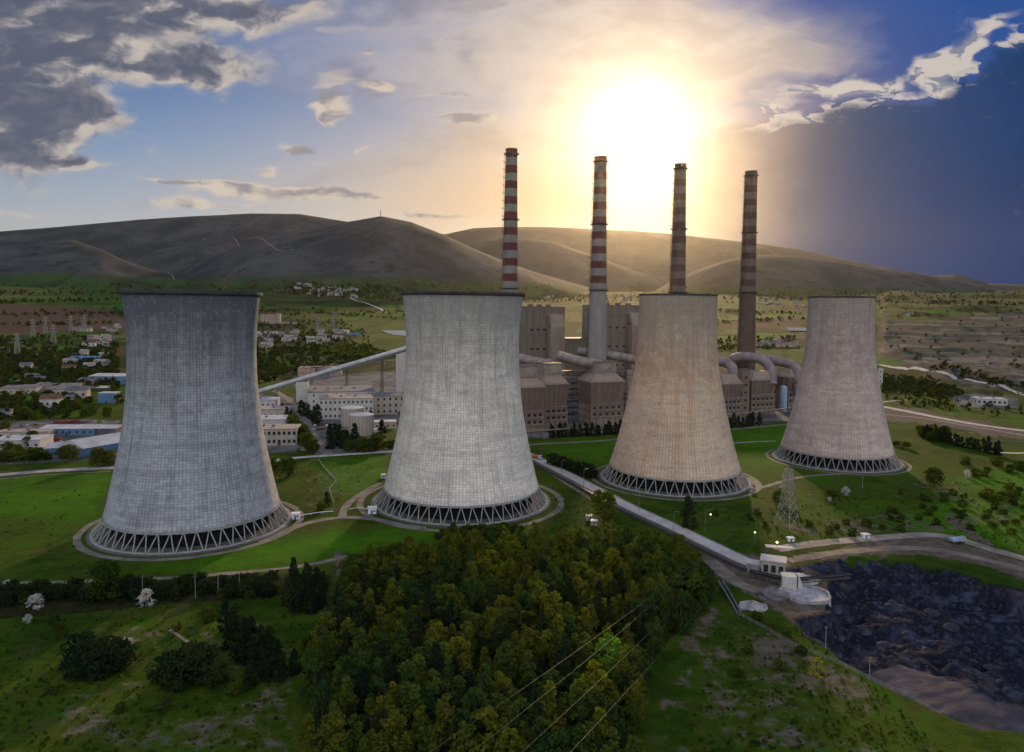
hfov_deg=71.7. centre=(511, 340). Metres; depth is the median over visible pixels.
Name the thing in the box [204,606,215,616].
shrub
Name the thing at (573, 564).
pine tree
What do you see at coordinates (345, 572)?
pine tree
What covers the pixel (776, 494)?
broadleaf tree
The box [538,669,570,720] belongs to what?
pine tree
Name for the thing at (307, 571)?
dark fir tree
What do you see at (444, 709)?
pine tree
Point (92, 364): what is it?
village house
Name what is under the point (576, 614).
pine tree
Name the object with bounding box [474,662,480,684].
pine tree
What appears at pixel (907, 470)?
path
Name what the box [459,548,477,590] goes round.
pine tree
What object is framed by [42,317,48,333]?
lattice pylon
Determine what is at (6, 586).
shrub
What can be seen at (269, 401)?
workshop
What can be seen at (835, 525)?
shrub
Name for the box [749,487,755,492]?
valve hut
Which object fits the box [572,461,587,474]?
shrub
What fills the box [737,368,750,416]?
lift tower
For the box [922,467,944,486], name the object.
broadleaf tree
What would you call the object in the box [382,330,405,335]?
pond water
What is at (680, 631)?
power cable
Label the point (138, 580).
shrub
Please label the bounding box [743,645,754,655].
shrub
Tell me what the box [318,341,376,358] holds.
bright thicket
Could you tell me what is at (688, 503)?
dark fir tree
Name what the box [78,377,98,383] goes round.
village house
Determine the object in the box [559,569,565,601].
pine tree
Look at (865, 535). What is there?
valve hut
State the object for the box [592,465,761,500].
path
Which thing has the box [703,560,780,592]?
road
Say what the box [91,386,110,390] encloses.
storage canopy
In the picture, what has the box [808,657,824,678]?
yellow tree
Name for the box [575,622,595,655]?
pine tree
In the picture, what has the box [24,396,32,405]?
spring tree
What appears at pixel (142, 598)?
blossoming tree
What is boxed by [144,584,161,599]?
shrub
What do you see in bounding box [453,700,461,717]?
pine tree
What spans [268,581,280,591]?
shrub
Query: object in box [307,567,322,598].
dark fir tree
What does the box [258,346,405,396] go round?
conveyor gallery
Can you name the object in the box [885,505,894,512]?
shrub
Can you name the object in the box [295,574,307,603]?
dark fir tree
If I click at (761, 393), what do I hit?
precipitator
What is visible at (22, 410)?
broadleaf tree
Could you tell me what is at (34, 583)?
shrub
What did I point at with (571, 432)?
dark fir tree
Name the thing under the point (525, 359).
flue duct
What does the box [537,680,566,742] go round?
pine tree
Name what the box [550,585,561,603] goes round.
pine tree
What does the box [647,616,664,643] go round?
pine tree
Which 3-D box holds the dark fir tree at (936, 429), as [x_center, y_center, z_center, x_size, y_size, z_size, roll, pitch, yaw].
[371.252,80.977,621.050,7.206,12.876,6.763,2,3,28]
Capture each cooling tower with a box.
[86,288,292,556]
[371,289,550,526]
[598,293,752,498]
[771,296,905,473]
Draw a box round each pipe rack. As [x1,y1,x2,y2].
[310,360,395,372]
[526,424,617,439]
[728,407,791,419]
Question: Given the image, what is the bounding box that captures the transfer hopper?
[780,572,803,588]
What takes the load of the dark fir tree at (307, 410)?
on the ground
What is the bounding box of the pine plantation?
[293,517,717,751]
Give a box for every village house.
[0,408,13,418]
[19,362,32,367]
[39,394,63,407]
[61,358,78,364]
[61,365,75,371]
[64,386,91,397]
[64,394,75,399]
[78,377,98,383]
[79,349,89,355]
[80,327,92,331]
[81,341,96,345]
[83,362,95,369]
[88,339,99,343]
[93,359,110,362]
[93,361,108,367]
[98,338,106,343]
[100,334,111,338]
[106,327,114,330]
[114,323,121,327]
[258,344,267,348]
[260,342,272,346]
[265,337,274,341]
[281,337,288,341]
[284,333,297,337]
[306,338,317,342]
[317,328,324,331]
[332,333,343,338]
[760,342,772,346]
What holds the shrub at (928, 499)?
on the ground
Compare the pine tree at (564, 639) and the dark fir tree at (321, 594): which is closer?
the pine tree at (564, 639)
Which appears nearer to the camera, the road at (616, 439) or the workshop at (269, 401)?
the road at (616, 439)
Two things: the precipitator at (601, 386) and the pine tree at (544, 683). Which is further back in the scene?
the precipitator at (601, 386)
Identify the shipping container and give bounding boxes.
[53,420,70,423]
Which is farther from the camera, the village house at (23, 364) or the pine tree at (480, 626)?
the village house at (23, 364)
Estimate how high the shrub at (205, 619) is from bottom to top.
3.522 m
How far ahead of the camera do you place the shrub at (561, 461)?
491.23 m
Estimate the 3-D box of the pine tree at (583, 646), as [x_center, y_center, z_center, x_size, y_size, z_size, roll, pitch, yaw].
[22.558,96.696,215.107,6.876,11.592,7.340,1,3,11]
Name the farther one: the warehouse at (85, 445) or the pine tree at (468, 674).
the warehouse at (85, 445)
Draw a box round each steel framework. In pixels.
[562,369,586,414]
[615,370,626,410]
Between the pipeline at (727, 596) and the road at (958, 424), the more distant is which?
the road at (958, 424)
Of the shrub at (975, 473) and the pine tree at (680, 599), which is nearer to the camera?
the pine tree at (680, 599)
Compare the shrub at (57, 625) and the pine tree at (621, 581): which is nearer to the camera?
the shrub at (57, 625)
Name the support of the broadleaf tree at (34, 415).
on the ground
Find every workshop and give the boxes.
[259,397,279,405]
[260,406,290,414]
[261,415,289,426]
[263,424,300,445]
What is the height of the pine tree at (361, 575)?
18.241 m
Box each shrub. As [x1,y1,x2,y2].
[0,449,15,462]
[0,453,10,463]
[0,579,20,590]
[11,451,24,462]
[12,584,32,602]
[16,590,31,603]
[21,448,35,461]
[22,583,36,593]
[24,451,41,461]
[28,578,47,593]
[29,447,44,460]
[29,587,51,603]
[36,450,49,460]
[37,579,51,588]
[40,684,54,695]
[42,451,52,460]
[42,585,55,597]
[47,614,60,624]
[49,621,65,631]
[50,585,67,599]
[56,584,73,598]
[57,629,100,661]
[57,654,86,682]
[62,576,85,596]
[67,583,85,600]
[70,639,110,669]
[76,586,99,604]
[79,650,107,679]
[81,640,127,683]
[86,635,116,653]
[97,636,139,674]
[100,587,112,600]
[105,585,123,600]
[112,701,127,714]
[119,573,134,589]
[120,581,137,599]
[120,642,140,665]
[127,586,141,602]
[133,576,153,588]
[142,648,185,687]
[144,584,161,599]
[144,589,158,602]
[148,578,158,585]
[156,694,174,713]
[157,582,178,600]
[158,579,177,597]
[159,655,198,692]
[167,584,184,600]
[172,642,200,679]
[173,574,195,594]
[173,621,183,631]
[178,573,196,591]
[179,640,211,661]
[184,642,222,685]
[186,580,198,591]
[191,571,208,581]
[196,578,215,592]
[197,579,216,594]
[200,658,231,692]
[202,613,214,622]
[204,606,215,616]
[205,580,221,594]
[213,575,226,585]
[215,574,229,588]
[216,588,229,599]
[221,583,237,599]
[227,573,243,585]
[227,679,245,696]
[228,577,238,593]
[234,578,254,597]
[243,572,259,587]
[244,590,255,599]
[248,582,264,595]
[253,575,267,590]
[258,581,276,598]
[259,569,282,585]
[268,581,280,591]
[301,635,314,646]
[315,502,328,510]
[340,553,358,567]
[384,546,390,554]
[388,541,404,554]
[434,528,443,539]
[460,524,471,536]
[468,524,480,534]
[478,523,486,536]
[510,524,519,533]
[545,453,560,464]
[551,456,559,465]
[554,455,565,467]
[558,456,572,468]
[563,459,574,470]
[566,461,578,472]
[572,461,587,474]
[580,463,597,478]
[586,469,599,478]
[711,509,718,516]
[733,667,746,678]
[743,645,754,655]
[745,513,753,519]
[748,610,764,624]
[753,508,762,514]
[761,520,769,526]
[766,622,776,631]
[773,658,787,672]
[781,630,792,639]
[794,645,807,656]
[802,519,813,526]
[824,488,842,499]
[825,525,834,533]
[832,523,839,529]
[841,518,850,524]
[846,528,858,536]
[860,519,872,527]
[878,524,888,529]
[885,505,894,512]
[885,513,894,520]
[892,441,900,446]
[892,507,899,513]
[895,524,905,532]
[896,512,906,518]
[896,516,903,522]
[897,489,904,494]
[900,441,911,447]
[914,514,923,520]
[918,502,927,508]
[919,494,927,500]
[923,496,931,502]
[924,508,933,515]
[929,505,937,510]
[932,518,942,525]
[938,492,949,497]
[939,496,949,502]
[948,488,958,495]
[949,507,958,511]
[954,510,964,518]
[957,499,967,507]
[959,456,971,464]
[966,524,975,530]
[970,468,981,477]
[979,466,993,476]
[979,488,995,499]
[980,514,990,519]
[982,509,992,515]
[987,520,997,528]
[988,494,1005,503]
[989,456,1004,466]
[990,503,999,510]
[996,490,1014,502]
[998,508,1009,514]
[998,519,1009,525]
[1003,464,1015,473]
[1003,482,1015,489]
[1005,528,1016,534]
[1008,495,1018,501]
[1009,499,1018,505]
[1010,486,1023,495]
[1010,518,1020,525]
[1012,460,1023,467]
[1014,461,1023,470]
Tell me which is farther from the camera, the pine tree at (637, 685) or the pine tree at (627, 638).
the pine tree at (627, 638)
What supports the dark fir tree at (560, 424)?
on the ground
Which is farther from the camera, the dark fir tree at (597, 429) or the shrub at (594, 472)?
the dark fir tree at (597, 429)
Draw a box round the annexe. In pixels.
[374,419,396,428]
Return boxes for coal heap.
[833,604,840,613]
[836,652,842,657]
[838,634,844,640]
[861,628,871,635]
[876,641,888,648]
[882,603,897,610]
[899,631,913,639]
[923,626,933,633]
[924,608,933,613]
[929,611,940,616]
[943,622,959,631]
[963,646,970,651]
[982,623,992,628]
[983,664,994,669]
[1002,687,1012,693]
[1003,646,1017,653]
[1014,658,1021,662]
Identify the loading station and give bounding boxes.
[746,553,786,574]
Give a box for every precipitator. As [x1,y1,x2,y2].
[519,364,546,432]
[536,362,569,428]
[576,360,625,424]
[720,373,744,416]
[749,370,777,413]
[774,368,801,409]
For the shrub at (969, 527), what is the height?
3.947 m
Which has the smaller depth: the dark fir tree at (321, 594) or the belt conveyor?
the dark fir tree at (321, 594)
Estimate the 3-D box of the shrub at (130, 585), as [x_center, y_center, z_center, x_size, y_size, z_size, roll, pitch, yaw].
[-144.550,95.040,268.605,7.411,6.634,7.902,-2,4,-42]
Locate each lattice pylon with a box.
[11,333,22,353]
[28,319,36,336]
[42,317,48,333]
[48,324,56,342]
[67,316,74,331]
[80,314,87,326]
[774,468,799,529]
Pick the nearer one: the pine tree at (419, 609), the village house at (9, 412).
the pine tree at (419, 609)
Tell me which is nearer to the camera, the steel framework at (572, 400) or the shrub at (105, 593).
the shrub at (105, 593)
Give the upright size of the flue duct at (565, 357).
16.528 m
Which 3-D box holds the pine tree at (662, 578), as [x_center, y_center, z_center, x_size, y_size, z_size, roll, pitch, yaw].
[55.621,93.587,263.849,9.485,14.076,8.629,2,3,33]
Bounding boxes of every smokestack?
[500,148,519,292]
[586,155,608,371]
[668,163,687,292]
[736,170,758,369]
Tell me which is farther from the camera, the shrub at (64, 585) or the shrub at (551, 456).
the shrub at (551, 456)
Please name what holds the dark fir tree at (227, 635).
on the ground
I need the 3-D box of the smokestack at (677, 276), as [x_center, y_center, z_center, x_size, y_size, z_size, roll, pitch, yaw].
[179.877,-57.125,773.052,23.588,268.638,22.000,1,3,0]
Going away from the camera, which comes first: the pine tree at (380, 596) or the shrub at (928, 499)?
the pine tree at (380, 596)
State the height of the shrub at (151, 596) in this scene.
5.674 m
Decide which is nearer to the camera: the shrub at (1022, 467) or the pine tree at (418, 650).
the pine tree at (418, 650)
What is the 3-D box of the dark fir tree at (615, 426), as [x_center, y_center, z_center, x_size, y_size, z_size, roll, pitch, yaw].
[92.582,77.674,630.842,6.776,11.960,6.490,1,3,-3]
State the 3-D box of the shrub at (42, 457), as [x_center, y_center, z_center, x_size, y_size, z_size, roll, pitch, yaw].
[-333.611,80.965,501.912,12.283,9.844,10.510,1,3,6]
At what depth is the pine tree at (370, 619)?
239.42 m
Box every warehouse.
[0,428,55,436]
[0,434,53,448]
[38,424,102,434]
[62,432,120,456]
[88,373,125,383]
[96,424,121,433]
[98,391,120,402]
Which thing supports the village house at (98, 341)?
on the ground
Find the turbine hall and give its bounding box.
[564,337,587,397]
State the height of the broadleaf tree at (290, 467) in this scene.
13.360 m
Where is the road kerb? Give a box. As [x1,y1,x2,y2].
[531,453,760,563]
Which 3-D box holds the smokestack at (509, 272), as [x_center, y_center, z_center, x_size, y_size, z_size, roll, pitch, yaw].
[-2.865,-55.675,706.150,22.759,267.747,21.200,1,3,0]
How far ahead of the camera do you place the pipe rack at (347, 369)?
1168.48 m
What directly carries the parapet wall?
on the ground
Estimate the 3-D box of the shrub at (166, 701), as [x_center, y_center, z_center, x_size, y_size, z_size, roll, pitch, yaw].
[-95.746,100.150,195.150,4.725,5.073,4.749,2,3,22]
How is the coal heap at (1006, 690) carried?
on the ground
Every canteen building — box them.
[298,366,315,375]
[317,366,341,375]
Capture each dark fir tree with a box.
[216,598,228,632]
[219,619,236,652]
[223,610,237,635]
[224,603,243,630]
[231,626,250,665]
[239,617,248,639]
[242,660,258,689]
[243,615,259,650]
[243,635,259,670]
[250,624,267,659]
[254,644,275,681]
[261,625,280,655]
[270,639,286,669]
[273,655,289,682]
[278,575,293,606]
[284,406,288,414]
[287,579,308,614]
[287,648,303,675]
[288,556,299,580]
[291,570,298,594]
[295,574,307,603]
[296,400,302,412]
[299,402,306,415]
[302,562,309,575]
[302,565,314,592]
[303,589,318,614]
[304,404,311,418]
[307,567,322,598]
[310,406,316,420]
[312,403,322,423]
[314,580,327,608]
[320,571,329,590]
[322,492,331,505]
[324,433,335,448]
[325,423,334,439]
[329,423,341,445]
[338,429,346,448]
[344,430,351,447]
[349,423,360,442]
[377,419,386,437]
[548,423,554,437]
[557,423,564,437]
[563,422,568,436]
[569,427,573,436]
[570,422,577,435]
[576,423,583,435]
[584,423,590,435]
[589,422,595,435]
[594,424,599,435]
[602,424,607,434]
[605,420,612,434]
[613,422,618,434]
[680,495,698,528]
[732,412,737,427]
[735,416,740,427]
[745,415,750,425]
[746,413,753,425]
[751,411,756,425]
[755,412,763,424]
[919,425,925,437]
[922,424,928,437]
[934,426,938,439]
[936,428,943,441]
[941,427,946,441]
[945,431,949,443]
[947,432,952,443]
[951,433,957,444]
[955,434,960,446]
[958,436,965,446]
[966,437,973,448]
[973,439,980,449]
[978,438,986,451]
[984,435,992,451]
[985,443,991,453]
[992,442,997,454]
[993,440,1003,455]
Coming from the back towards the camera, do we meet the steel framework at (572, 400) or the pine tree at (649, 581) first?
the steel framework at (572, 400)
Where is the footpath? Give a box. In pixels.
[318,459,336,501]
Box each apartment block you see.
[261,314,275,323]
[275,313,280,323]
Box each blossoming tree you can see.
[22,614,32,623]
[25,593,43,609]
[136,588,156,607]
[840,486,849,495]
[963,469,971,477]
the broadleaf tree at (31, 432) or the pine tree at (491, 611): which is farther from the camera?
the broadleaf tree at (31, 432)
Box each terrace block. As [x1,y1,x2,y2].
[0,385,26,393]
[21,384,44,393]
[36,382,59,389]
[45,385,73,393]
[58,383,82,385]
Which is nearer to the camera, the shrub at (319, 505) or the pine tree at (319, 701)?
the pine tree at (319, 701)
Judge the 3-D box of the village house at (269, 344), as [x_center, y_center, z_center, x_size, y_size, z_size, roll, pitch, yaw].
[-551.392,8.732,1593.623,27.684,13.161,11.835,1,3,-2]
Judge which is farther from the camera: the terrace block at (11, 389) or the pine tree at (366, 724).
the terrace block at (11, 389)
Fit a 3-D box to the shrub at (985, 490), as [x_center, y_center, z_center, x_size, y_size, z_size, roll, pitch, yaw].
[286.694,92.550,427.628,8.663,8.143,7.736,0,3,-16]
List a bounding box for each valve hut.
[291,511,299,519]
[367,506,376,513]
[586,514,593,520]
[590,519,597,525]
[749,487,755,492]
[786,536,794,541]
[860,533,870,537]
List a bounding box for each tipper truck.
[532,454,541,458]
[949,536,965,543]
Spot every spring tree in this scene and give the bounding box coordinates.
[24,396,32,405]
[594,633,624,680]
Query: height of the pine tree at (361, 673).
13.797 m
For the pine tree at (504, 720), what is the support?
on the ground
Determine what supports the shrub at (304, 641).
on the ground
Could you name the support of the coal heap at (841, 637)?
on the ground
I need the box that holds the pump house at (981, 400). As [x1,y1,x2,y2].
[970,396,1007,405]
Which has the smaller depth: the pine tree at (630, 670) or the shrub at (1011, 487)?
the pine tree at (630, 670)
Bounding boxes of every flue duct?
[519,353,552,364]
[556,351,601,367]
[577,347,635,363]
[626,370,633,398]
[718,356,737,375]
[728,352,776,384]
[765,355,800,392]
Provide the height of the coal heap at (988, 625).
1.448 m
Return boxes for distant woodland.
[0,280,1023,419]
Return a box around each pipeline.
[717,580,737,612]
[722,580,740,611]
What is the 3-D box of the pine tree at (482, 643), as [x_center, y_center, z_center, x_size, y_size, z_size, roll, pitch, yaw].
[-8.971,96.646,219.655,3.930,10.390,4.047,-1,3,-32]
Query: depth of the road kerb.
375.55 m
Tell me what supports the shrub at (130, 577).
on the ground
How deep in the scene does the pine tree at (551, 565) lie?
273.25 m
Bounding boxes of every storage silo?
[340,406,363,426]
[349,412,373,435]
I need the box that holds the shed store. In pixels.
[773,342,796,346]
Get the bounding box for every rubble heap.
[738,600,767,611]
[758,587,789,600]
[795,573,820,584]
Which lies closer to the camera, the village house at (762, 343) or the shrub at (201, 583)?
the shrub at (201, 583)
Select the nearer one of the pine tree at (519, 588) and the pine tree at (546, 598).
the pine tree at (546, 598)
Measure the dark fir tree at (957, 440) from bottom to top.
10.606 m
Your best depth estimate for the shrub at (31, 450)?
493.58 m
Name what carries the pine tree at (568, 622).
on the ground
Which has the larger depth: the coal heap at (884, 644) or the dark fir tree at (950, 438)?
the dark fir tree at (950, 438)
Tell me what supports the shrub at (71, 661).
on the ground
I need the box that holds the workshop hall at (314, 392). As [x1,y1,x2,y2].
[308,385,374,409]
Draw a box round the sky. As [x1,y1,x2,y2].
[0,0,1023,284]
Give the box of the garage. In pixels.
[44,442,64,454]
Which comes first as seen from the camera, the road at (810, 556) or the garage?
the road at (810, 556)
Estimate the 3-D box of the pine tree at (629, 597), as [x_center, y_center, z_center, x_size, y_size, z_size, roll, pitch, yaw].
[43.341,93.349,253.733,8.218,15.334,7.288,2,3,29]
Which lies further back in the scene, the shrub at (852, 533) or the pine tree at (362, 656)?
the shrub at (852, 533)
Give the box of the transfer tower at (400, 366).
[396,352,405,391]
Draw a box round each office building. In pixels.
[319,394,373,419]
[368,392,402,414]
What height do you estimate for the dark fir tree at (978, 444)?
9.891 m
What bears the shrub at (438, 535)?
on the ground
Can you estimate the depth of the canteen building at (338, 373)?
1123.64 m
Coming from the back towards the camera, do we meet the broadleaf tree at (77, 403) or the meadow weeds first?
the broadleaf tree at (77, 403)
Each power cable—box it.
[430,499,769,751]
[474,494,769,750]
[522,483,790,751]
[577,489,794,744]
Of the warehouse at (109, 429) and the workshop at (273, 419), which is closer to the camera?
the warehouse at (109, 429)
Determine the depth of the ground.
386.89 m
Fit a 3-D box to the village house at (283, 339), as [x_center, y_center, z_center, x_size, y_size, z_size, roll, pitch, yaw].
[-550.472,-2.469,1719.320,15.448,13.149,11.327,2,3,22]
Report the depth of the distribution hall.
2204.38 m
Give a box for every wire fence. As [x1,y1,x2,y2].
[0,458,88,464]
[736,610,941,713]
[964,434,1021,441]
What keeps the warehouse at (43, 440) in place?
on the ground
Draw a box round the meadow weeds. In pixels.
[0,465,1023,751]
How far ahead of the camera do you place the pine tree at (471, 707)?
182.85 m
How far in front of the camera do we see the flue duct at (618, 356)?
738.28 m
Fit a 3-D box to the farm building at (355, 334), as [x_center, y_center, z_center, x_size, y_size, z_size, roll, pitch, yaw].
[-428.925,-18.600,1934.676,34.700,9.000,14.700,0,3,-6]
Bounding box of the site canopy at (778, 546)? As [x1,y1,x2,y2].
[765,544,793,557]
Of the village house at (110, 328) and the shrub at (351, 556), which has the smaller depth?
the shrub at (351, 556)
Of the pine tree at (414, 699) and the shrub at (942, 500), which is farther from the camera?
the shrub at (942, 500)
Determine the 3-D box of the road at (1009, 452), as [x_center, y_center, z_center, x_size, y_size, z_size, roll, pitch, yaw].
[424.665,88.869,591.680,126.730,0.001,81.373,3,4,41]
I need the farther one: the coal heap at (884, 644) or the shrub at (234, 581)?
the shrub at (234, 581)
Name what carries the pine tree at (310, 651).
on the ground
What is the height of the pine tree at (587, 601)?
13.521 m
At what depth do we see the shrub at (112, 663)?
214.76 m
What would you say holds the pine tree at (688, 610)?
on the ground
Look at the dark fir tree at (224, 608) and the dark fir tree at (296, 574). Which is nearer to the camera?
the dark fir tree at (224, 608)
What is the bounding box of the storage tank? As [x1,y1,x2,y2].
[779,379,787,411]
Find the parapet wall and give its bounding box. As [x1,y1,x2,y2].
[532,459,745,565]
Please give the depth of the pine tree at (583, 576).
270.87 m
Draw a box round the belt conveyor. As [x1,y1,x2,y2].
[532,460,747,571]
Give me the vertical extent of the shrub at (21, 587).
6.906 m
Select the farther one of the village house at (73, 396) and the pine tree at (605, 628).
the village house at (73, 396)
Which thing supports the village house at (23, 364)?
on the ground
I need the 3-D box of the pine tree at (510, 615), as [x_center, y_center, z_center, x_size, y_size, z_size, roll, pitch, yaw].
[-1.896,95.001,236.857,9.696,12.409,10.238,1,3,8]
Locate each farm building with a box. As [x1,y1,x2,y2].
[67,356,101,360]
[257,331,277,333]
[348,332,360,335]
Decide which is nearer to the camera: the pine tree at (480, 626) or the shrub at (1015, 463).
the pine tree at (480, 626)
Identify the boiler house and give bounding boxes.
[519,304,564,372]
[582,303,638,398]
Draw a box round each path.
[1,555,346,583]
[73,501,303,560]
[168,629,189,642]
[203,237,292,250]
[259,516,425,541]
[338,482,382,517]
[356,484,563,531]
[553,475,590,500]
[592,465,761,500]
[745,473,852,492]
[747,477,764,487]
[765,448,911,474]
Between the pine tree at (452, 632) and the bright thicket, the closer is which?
the pine tree at (452, 632)
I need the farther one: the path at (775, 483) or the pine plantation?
the path at (775, 483)
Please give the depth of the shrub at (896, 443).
589.27 m
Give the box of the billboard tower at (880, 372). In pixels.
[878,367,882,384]
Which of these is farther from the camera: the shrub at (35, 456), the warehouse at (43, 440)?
the warehouse at (43, 440)
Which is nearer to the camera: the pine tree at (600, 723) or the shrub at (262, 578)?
the pine tree at (600, 723)
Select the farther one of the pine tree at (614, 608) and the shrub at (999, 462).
the shrub at (999, 462)
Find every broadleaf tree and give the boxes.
[0,390,9,400]
[0,419,12,429]
[0,441,14,452]
[7,401,18,408]
[8,394,18,401]
[12,444,25,456]
[16,406,31,419]
[21,436,30,446]
[26,430,38,434]
[28,410,39,419]
[31,391,39,399]
[38,405,47,412]
[56,446,69,458]
[58,400,67,408]
[60,444,81,460]
[69,399,82,409]
[78,408,89,416]
[82,558,123,602]
[83,396,92,403]
[86,406,97,414]
[86,447,108,465]
[101,407,112,416]
[102,449,116,464]
[110,385,115,390]
[113,393,124,403]
[269,456,280,474]
[276,457,298,477]
[284,414,300,423]
[287,418,299,423]
[298,426,310,440]
[299,432,314,448]
[305,439,320,453]
[342,439,354,451]
[352,439,362,450]
[356,437,368,452]
[366,436,379,451]
[369,432,383,441]
[372,435,386,450]
[383,440,392,448]
[585,489,619,525]
[771,489,785,503]
[915,425,922,434]
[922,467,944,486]
[925,431,936,441]
[929,423,937,432]
[939,425,952,437]
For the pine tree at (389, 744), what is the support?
on the ground
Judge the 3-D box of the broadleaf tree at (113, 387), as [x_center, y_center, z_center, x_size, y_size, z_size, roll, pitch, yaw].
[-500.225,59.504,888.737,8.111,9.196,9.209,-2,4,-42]
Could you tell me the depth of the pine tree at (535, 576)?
263.99 m
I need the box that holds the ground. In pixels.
[0,213,1023,751]
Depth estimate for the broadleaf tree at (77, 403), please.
736.37 m
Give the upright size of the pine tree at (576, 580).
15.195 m
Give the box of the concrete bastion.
[779,584,830,606]
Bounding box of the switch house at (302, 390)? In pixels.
[296,380,308,401]
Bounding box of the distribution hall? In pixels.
[786,327,806,330]
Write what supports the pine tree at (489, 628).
on the ground
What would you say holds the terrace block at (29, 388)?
on the ground
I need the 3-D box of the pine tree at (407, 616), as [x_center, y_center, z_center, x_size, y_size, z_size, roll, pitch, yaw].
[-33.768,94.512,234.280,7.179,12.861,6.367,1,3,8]
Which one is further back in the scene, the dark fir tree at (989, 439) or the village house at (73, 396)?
the village house at (73, 396)
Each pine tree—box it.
[295,658,332,707]
[299,647,331,692]
[306,610,338,652]
[309,679,332,728]
[311,689,330,712]
[314,606,340,645]
[315,627,336,674]
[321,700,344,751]
[323,697,343,739]
[329,655,356,685]
[330,665,348,701]
[331,675,359,718]
[332,592,347,632]
[332,594,352,621]
[334,617,357,658]
[337,599,365,625]
[337,629,354,669]
[338,566,353,598]
[340,648,375,709]
[343,702,355,730]
[345,582,367,616]
[348,627,374,671]
[352,565,369,603]
[352,602,368,636]
[352,612,367,638]
[353,666,370,713]
[359,698,376,732]
[362,587,376,625]
[362,676,389,717]
[362,712,370,743]
[363,656,389,708]
[365,604,379,629]
[366,605,386,637]
[368,625,378,650]
[368,695,399,733]
[369,642,376,659]
[369,710,384,747]
[370,567,384,594]
[370,632,396,667]
[372,643,390,676]
[373,589,380,605]
[376,587,384,604]
[380,577,400,613]
[380,681,403,718]
[381,568,398,594]
[382,708,407,751]
[383,583,406,613]
[383,656,394,688]
[388,625,416,678]
[389,619,405,662]
[390,605,397,622]
[390,673,400,698]
[391,606,409,635]
[392,621,410,641]
[395,681,428,732]
[397,573,413,602]
[397,654,427,693]
[398,577,424,617]
[398,660,421,709]
[402,599,410,614]
[404,608,420,640]
[404,623,424,664]
[406,578,417,605]
[408,710,428,751]
[409,604,420,626]
[409,704,432,747]
[410,615,426,644]
[414,647,426,678]
[417,599,427,625]
[419,668,449,713]
[420,586,438,631]
[421,628,443,666]
[422,619,439,636]
[422,621,450,651]
[422,636,449,681]
[423,584,443,615]
[425,641,444,680]
[425,682,448,727]
[427,692,458,751]
[434,583,458,619]
[437,602,454,629]
[439,658,458,698]
[439,675,467,713]
[442,601,458,641]
[442,636,473,678]
[445,555,461,593]
[445,707,477,751]
[446,623,459,655]
[452,655,462,687]
[453,592,469,629]
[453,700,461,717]
[455,620,477,653]
[456,662,478,689]
[456,687,493,750]
[457,609,477,636]
[457,626,478,665]
[457,669,477,706]
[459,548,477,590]
[460,561,481,588]
[462,685,497,738]
[468,575,480,608]
[469,580,486,614]
[470,613,489,651]
[474,647,491,673]
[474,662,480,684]
[474,662,497,726]
[474,663,491,685]
[475,637,486,663]
[478,618,501,657]
[481,693,516,739]
[482,606,508,642]
[485,582,498,618]
[488,617,503,664]
[490,654,503,680]
[490,671,520,712]
[491,639,529,691]
[493,595,510,623]
[493,595,514,622]
[494,571,504,594]
[494,717,513,751]
[495,587,502,608]
[499,685,507,695]
[500,607,518,639]
[500,623,516,669]
[500,697,535,751]
[501,578,512,597]
[506,600,523,629]
[506,688,526,732]
[509,583,526,599]
[510,630,518,656]
[511,639,533,677]
[515,576,528,600]
[516,590,533,627]
[516,610,538,638]
[516,612,532,643]
[517,624,531,648]
[517,650,539,696]
[520,627,544,663]
[520,674,535,702]
[521,676,540,714]
[523,655,543,680]
[526,687,546,750]
[527,570,543,590]
[527,579,557,621]
[527,581,539,614]
[531,610,549,658]
[531,629,556,671]
[535,607,555,641]
[536,590,563,628]
[537,558,549,589]
[537,568,563,596]
[537,657,545,681]
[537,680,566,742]
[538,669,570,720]
[541,674,556,695]
[544,614,565,659]
[546,562,565,579]
[547,626,571,667]
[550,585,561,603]
[551,643,570,686]
[552,611,577,648]
[553,697,570,729]
[555,655,570,698]
[557,633,573,673]
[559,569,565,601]
[561,601,577,634]
[562,576,576,614]
[563,604,575,614]
[565,687,593,735]
[566,561,581,593]
[566,678,589,723]
[566,722,589,751]
[567,571,583,600]
[569,576,594,608]
[569,631,591,666]
[569,663,580,686]
[570,672,582,687]
[574,607,597,649]
[574,611,582,634]
[575,593,594,629]
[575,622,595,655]
[575,640,596,673]
[580,570,594,597]
[580,659,616,711]
[581,604,600,638]
[582,652,598,683]
[583,684,609,730]
[584,568,607,600]
[587,706,610,751]
[590,591,605,633]
[591,596,607,626]
[595,580,606,611]
[596,625,615,657]
[597,699,622,744]
[600,622,616,645]
[602,605,615,634]
[603,570,615,606]
[606,578,619,612]
[607,597,620,626]
[607,642,644,699]
[608,718,631,749]
[610,690,624,721]
[614,593,623,621]
[615,567,626,600]
[616,611,625,634]
[616,673,630,712]
[616,709,624,722]
[617,602,637,641]
[617,644,650,693]
[620,581,639,616]
[620,622,635,649]
[620,679,649,720]
[623,602,638,624]
[627,697,643,731]
[628,648,654,682]
[630,599,653,639]
[633,583,643,601]
[636,623,646,648]
[638,597,660,623]
[639,577,658,612]
[641,621,665,659]
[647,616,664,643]
[653,627,664,652]
[654,572,674,596]
[667,590,694,634]
[678,595,693,624]
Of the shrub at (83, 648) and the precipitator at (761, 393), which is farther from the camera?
the precipitator at (761, 393)
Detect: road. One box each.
[0,466,113,475]
[272,390,333,455]
[277,450,392,460]
[297,442,305,450]
[303,418,392,422]
[350,298,385,311]
[529,424,786,444]
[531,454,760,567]
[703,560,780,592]
[774,532,1023,560]
[787,546,1023,570]
[881,364,1023,394]
[884,406,1023,430]
[885,414,1023,435]
[952,437,1023,453]
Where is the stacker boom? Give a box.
[749,569,850,584]
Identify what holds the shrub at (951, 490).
on the ground

